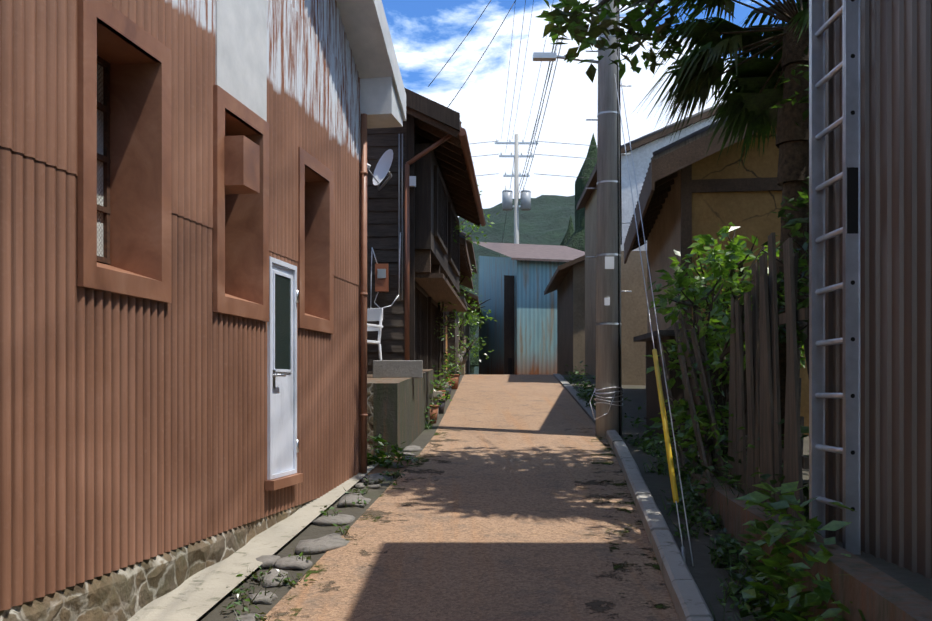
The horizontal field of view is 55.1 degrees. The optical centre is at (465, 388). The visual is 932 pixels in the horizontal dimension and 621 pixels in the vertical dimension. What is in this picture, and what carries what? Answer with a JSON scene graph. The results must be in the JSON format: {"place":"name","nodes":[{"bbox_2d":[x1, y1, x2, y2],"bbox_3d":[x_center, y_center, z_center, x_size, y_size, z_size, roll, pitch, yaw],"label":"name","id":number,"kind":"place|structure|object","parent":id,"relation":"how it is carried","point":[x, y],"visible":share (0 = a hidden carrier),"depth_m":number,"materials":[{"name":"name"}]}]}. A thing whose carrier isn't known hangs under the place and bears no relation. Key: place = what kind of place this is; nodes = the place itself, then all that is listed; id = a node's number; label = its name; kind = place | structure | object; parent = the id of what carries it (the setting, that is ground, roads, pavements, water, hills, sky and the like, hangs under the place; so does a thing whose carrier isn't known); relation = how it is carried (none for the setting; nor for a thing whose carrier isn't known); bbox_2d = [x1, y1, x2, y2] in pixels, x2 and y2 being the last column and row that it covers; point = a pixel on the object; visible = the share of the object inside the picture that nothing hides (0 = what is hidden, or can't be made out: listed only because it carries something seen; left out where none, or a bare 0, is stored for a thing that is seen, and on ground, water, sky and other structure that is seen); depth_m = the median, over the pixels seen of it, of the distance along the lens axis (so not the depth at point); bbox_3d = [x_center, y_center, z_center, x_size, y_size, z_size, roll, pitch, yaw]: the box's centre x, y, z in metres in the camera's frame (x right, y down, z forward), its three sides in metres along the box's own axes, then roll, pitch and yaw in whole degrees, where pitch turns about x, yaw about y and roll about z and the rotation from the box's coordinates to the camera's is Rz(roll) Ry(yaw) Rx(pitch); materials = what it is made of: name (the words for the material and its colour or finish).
{"place":"outdoors","nodes":[
{"label":"outdoors","id":0,"kind":"place"},
{"bbox_2d":[261,374,679,620],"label":"road","id":1,"kind":"structure","parent":0,"point":[504,517],"depth_m":6.57,"materials":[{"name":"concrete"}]},
{"bbox_2d":[267,429,465,620],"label":"moss patches","id":2,"kind":"object","parent":1,"relation":"on","point":[373,512],"visible":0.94,"depth_m":7.27,"materials":[{"name":"green plant"}]},
{"bbox_2d":[568,428,673,619],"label":"fallen leaves","id":3,"kind":"object","parent":1,"relation":"on","point":[596,605],"visible":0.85,"depth_m":5.83,"materials":[{"name":"brown plant"}]},
{"bbox_2d":[196,375,808,620],"bbox_3d":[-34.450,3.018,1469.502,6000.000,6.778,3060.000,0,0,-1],"label":"ground","id":4,"kind":"structure","parent":0,"point":[705,574],"depth_m":6.62,"materials":[{"name":"grey concrete"}]},
{"bbox_2d":[0,0,405,620],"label":"warehouse","id":5,"kind":"structure","parent":4,"relation":"on","point":[132,426],"depth_m":5.12,"materials":[{"name":"brown metal"}]},
{"bbox_2d":[97,55,367,490],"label":"warehouse openings","id":6,"kind":"object","parent":5,"relation":"attached to","point":[282,445],"visible":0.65,"depth_m":6.80,"materials":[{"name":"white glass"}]},
{"bbox_2d":[128,457,385,620],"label":"concrete strip","id":7,"kind":"object","parent":4,"relation":"on","point":[196,596],"visible":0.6,"depth_m":5.52,"materials":[{"name":"beige concrete"}]},
{"bbox_2d":[233,445,422,620],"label":"edge stones","id":8,"kind":"object","parent":4,"relation":"on","point":[329,542],"visible":0.6,"depth_m":6.12,"materials":[{"name":"grey stone"}]},
{"bbox_2d":[221,451,419,620],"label":"weeds","id":9,"kind":"object","parent":8,"relation":"on","point":[235,590],"visible":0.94,"depth_m":5.44,"materials":[{"name":"green plant"}]},
{"bbox_2d":[278,429,447,620],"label":"moss","id":10,"kind":"object","parent":4,"relation":"on","point":[319,570],"visible":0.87,"depth_m":6.92,"materials":[{"name":"plant"}]},
{"bbox_2d":[367,456,416,474],"bbox_3d":[-1.815,0.805,9.416,2.555,0.099,1.100,0,0,-1],"label":"dirt patch","id":11,"kind":"object","parent":4,"relation":"on","point":[377,469],"visible":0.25,"depth_m":9.24,"materials":[{"name":"brown soil"}]},
{"bbox_2d":[367,434,392,465],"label":"weeds","id":12,"kind":"object","parent":11,"relation":"on","point":[378,438],"visible":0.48,"depth_m":9.42,"materials":[{"name":"green plant"}]},
{"bbox_2d":[377,441,415,468],"bbox_3d":[-0.747,0.686,9.346,0.438,0.284,0.420,0,0,-1],"label":"weed","id":13,"kind":"object","parent":11,"relation":"on","point":[397,454],"visible":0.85,"depth_m":9.32,"materials":[{"name":"green plant"}]},
{"bbox_2d":[367,369,432,456],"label":"concrete platform","id":14,"kind":"structure","parent":4,"relation":"on","point":[396,407],"depth_m":10.11,"materials":[{"name":"grey concrete"}]},
{"bbox_2d":[367,308,382,359],"bbox_3d":[-1.368,-0.588,11.213,0.530,0.883,0.556,0,0,24],"label":"white plastic chair","id":15,"kind":"object","parent":14,"relation":"on","point":[374,314],"visible":0.17,"depth_m":11.34,"materials":[{"name":"white plastic"}]},
{"bbox_2d":[373,360,422,377],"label":"platform block","id":16,"kind":"structure","parent":14,"relation":"on","point":[397,368],"depth_m":11.07,"materials":[{"name":"concrete"}]},
{"bbox_2d":[367,88,479,382],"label":"wooden house","id":17,"kind":"structure","parent":4,"relation":"on","point":[442,199],"depth_m":11.92,"materials":[{"name":"wood"}]},
{"bbox_2d":[367,128,485,359],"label":"house fittings","id":18,"kind":"object","parent":17,"relation":"attached to","point":[382,168],"depth_m":11.66,"materials":[{"name":"brown plastic"}]},
{"bbox_2d":[424,405,435,428],"bbox_3d":[-0.591,0.400,12.365,0.458,0.371,0.359,0,0,-24],"label":"weed","id":19,"kind":"object","parent":4,"relation":"on","point":[430,423],"visible":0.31,"depth_m":12.37,"materials":[{"name":"green plant"}]},
{"bbox_2d":[433,383,447,417],"bbox_3d":[-0.558,0.167,14.458,0.508,0.544,2.420,0,0,2],"label":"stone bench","id":20,"kind":"object","parent":4,"relation":"on","point":[435,393],"visible":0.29,"depth_m":13.34,"materials":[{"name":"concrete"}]},
{"bbox_2d":[430,372,459,422],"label":"flower pots","id":21,"kind":"object","parent":4,"relation":"on","point":[434,410],"visible":0.52,"depth_m":14.54,"materials":[{"name":"ceramic"}]},
{"bbox_2d":[429,345,464,404],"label":"potted plants","id":22,"kind":"object","parent":21,"relation":"on","point":[443,379],"visible":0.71,"depth_m":16.33,"materials":[{"name":"green plant"}]},
{"bbox_2d":[434,222,467,382],"bbox_3d":[-0.419,-1.251,15.547,0.801,3.455,1.272,0,0,-33],"label":"climbing plant","id":23,"kind":"object","parent":4,"relation":"on","point":[448,325],"visible":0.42,"depth_m":15.48,"materials":[{"name":"green plant"}]},
{"bbox_2d":[445,234,471,379],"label":"ochre house","id":24,"kind":"structure","parent":4,"relation":"on","point":[465,267],"depth_m":20.24,"materials":[{"name":"paint"}]},
{"bbox_2d":[449,274,472,371],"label":"annexe","id":25,"kind":"structure","parent":4,"relation":"on","point":[454,340],"depth_m":22.78,"materials":[{"name":"wood"}]},
{"bbox_2d":[459,351,467,365],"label":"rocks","id":26,"kind":"object","parent":4,"relation":"on","point":[462,360],"visible":0.42,"depth_m":27.47,"materials":[{"name":"stone"}]},
{"bbox_2d":[459,230,476,371],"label":"shingle house","id":27,"kind":"structure","parent":4,"relation":"on","point":[470,249],"depth_m":26.98,"materials":[{"name":"wood"}]},
{"bbox_2d":[460,289,480,374],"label":"house","id":28,"kind":"structure","parent":4,"relation":"on","point":[466,367],"depth_m":32.89,"materials":[{"name":"beige paint"}]},
{"bbox_2d":[449,162,497,326],"bbox_3d":[-0.311,-3.207,22.514,2.294,6.185,2.218,0,0,-1],"label":"climbing plant","id":29,"kind":"object","parent":4,"relation":"on","point":[463,277],"visible":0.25,"depth_m":22.49,"materials":[{"name":"green plant"}]},
{"bbox_2d":[459,272,493,361],"bbox_3d":[-0.150,-1.817,27.667,1.727,3.949,2.104,0,0,-27],"label":"climbing plant","id":30,"kind":"object","parent":4,"relation":"on","point":[472,340],"visible":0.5,"depth_m":27.51,"materials":[{"name":"green plant"}]},
{"bbox_2d":[495,134,537,243],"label":"utility pole","id":31,"kind":"object","parent":4,"relation":"on","point":[507,201],"visible":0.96,"depth_m":40.89,"materials":[{"name":"concrete"}]},
{"bbox_2d":[460,133,596,373],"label":"distant cedar grove","id":32,"kind":"object","parent":4,"relation":"on","point":[572,238],"depth_m":72.14,"materials":[{"name":"green plant"}]},
{"bbox_2d":[473,242,584,374],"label":"shed","id":33,"kind":"structure","parent":4,"relation":"on","point":[520,333],"depth_m":32.77,"materials":[{"name":"metal"}]},
{"bbox_2d":[544,255,584,374],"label":"house","id":34,"kind":"structure","parent":4,"relation":"on","point":[567,282],"depth_m":26.02,"materials":[{"name":"beige paint"}]},
{"bbox_2d":[553,374,595,424],"bbox_3d":[2.086,0.136,17.110,0.167,1.040,10.527,0,0,2],"label":"edging","id":35,"kind":"object","parent":4,"relation":"on","point":[569,387],"visible":0.6,"depth_m":16.30,"materials":[{"name":"concrete"}]},
{"bbox_2d":[560,361,644,427],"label":"weeds","id":36,"kind":"object","parent":4,"relation":"on","point":[587,393],"visible":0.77,"depth_m":16.57,"materials":[{"name":"green plant"}]},
{"bbox_2d":[533,0,693,565],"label":"utility pole","id":37,"kind":"object","parent":4,"relation":"on","point":[608,392],"visible":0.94,"depth_m":11.60,"materials":[{"name":"concrete"}]},
{"bbox_2d":[428,0,717,255],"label":"overhead wires","id":38,"kind":"object","parent":37,"relation":"hanging from","point":[519,95],"visible":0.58,"depth_m":27.33,"materials":[{"name":"black rubber"}]},
{"bbox_2d":[591,437,669,608],"bbox_3d":[1.024,1.194,5.177,0.381,1.305,14.643,0,0,6],"label":"moss","id":39,"kind":"object","parent":4,"relation":"on","point":[657,567],"visible":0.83,"depth_m":6.87,"materials":[{"name":"plant"}]},
{"bbox_2d":[576,102,725,384],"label":"white plaster house","id":40,"kind":"structure","parent":4,"relation":"on","point":[634,308],"depth_m":19.56,"materials":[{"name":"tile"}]},
{"bbox_2d":[606,430,713,620],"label":"kerb","id":41,"kind":"structure","parent":4,"relation":"on","point":[689,602],"depth_m":5.95,"materials":[{"name":"concrete"}]},
{"bbox_2d":[536,0,808,377],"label":"tree","id":42,"kind":"object","parent":4,"relation":"on","point":[576,26],"visible":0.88,"depth_m":8.22,"materials":[{"name":"green plant"}]},
{"bbox_2d":[633,330,747,450],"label":"dark lean-to","id":43,"kind":"structure","parent":4,"relation":"on","point":[652,405],"depth_m":10.80,"materials":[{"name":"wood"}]},
{"bbox_2d":[624,432,786,620],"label":"verge weeds","id":44,"kind":"object","parent":4,"relation":"on","point":[731,542],"visible":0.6,"depth_m":6.44,"materials":[{"name":"green plant"}]},
{"bbox_2d":[644,233,779,447],"bbox_3d":[2.541,-0.284,9.135,2.358,2.733,1.402,0,0,-44],"label":"shrub","id":45,"kind":"object","parent":4,"relation":"on","point":[680,282],"visible":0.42,"depth_m":9.16,"materials":[{"name":"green plant"}]},
{"bbox_2d":[624,118,808,435],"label":"house","id":46,"kind":"structure","parent":4,"relation":"on","point":[690,190],"depth_m":11.91,"materials":[{"name":"paint"}]},
{"bbox_2d":[657,232,808,521],"bbox_3d":[2.133,0.033,7.734,0.352,2.184,4.759,0,0,5],"label":"wooden fence","id":47,"kind":"object","parent":4,"relation":"on","point":[763,319],"visible":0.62,"depth_m":6.52,"materials":[{"name":"brown wood"}]},
{"bbox_2d":[668,222,805,386],"bbox_3d":[3.556,-0.601,10.198,2.524,3.169,1.356,0,0,-1],"label":"shrub","id":48,"kind":"object","parent":4,"relation":"on","point":[724,230],"visible":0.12,"depth_m":10.19,"materials":[{"name":"green plant"}]},
{"bbox_2d":[735,481,851,620],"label":"shrub","id":49,"kind":"object","parent":4,"relation":"on","point":[823,590],"visible":0.88,"depth_m":4.44,"materials":[{"name":"green plant"}]},
{"bbox_2d":[726,481,865,620],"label":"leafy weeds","id":50,"kind":"object","parent":4,"relation":"on","point":[820,555],"visible":0.54,"depth_m":4.68,"materials":[{"name":"green plant"}]},
{"bbox_2d":[681,467,931,620],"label":"wall","id":51,"kind":"structure","parent":4,"relation":"on","point":[871,592],"depth_m":4.05,"materials":[{"name":"concrete"}]},
{"bbox_2d":[683,452,931,600],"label":"raised bed soil","id":52,"kind":"structure","parent":4,"relation":"on","point":[920,584],"depth_m":4.27,"materials":[{"name":"brown soil"}]},
{"bbox_2d":[633,0,808,473],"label":"windmill palm","id":53,"kind":"object","parent":52,"relation":"on","point":[755,96],"visible":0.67,"depth_m":7.69,"materials":[{"name":"green plant"}]},
{"bbox_2d":[677,402,808,520],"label":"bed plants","id":54,"kind":"object","parent":52,"relation":"on","point":[804,429],"visible":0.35,"depth_m":7.25,"materials":[{"name":"green plant"}]},
{"bbox_2d":[739,43,808,350],"bbox_3d":[3.610,-1.006,6.734,2.816,4.189,2.834,0,0,-1],"label":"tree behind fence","id":55,"kind":"object","parent":52,"relation":"on","point":[792,225],"visible":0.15,"depth_m":6.85,"materials":[{"name":"green plant"}]},
{"bbox_2d":[809,0,860,554],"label":"aluminium ladder","id":56,"kind":"object","parent":52,"relation":"on","point":[850,176],"visible":0.85,"depth_m":4.75,"materials":[{"name":"silver metal"}]},
{"bbox_2d":[825,0,931,578],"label":"metal building","id":57,"kind":"structure","parent":4,"relation":"on","point":[896,282],"depth_m":4.51,"materials":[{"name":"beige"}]},
{"bbox_2d":[458,195,574,373],"bbox_3d":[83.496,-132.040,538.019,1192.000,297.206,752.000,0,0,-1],"label":"forest mountain","id":58,"kind":"structure","parent":0,"point":[545,219],"depth_m":475.95,"materials":[{"name":"green plant"}]},
{"bbox_2d":[382,0,796,216],"label":"sky","id":59,"kind":"structure","parent":0,"point":[425,34],"materials":[{"name":"blue"}]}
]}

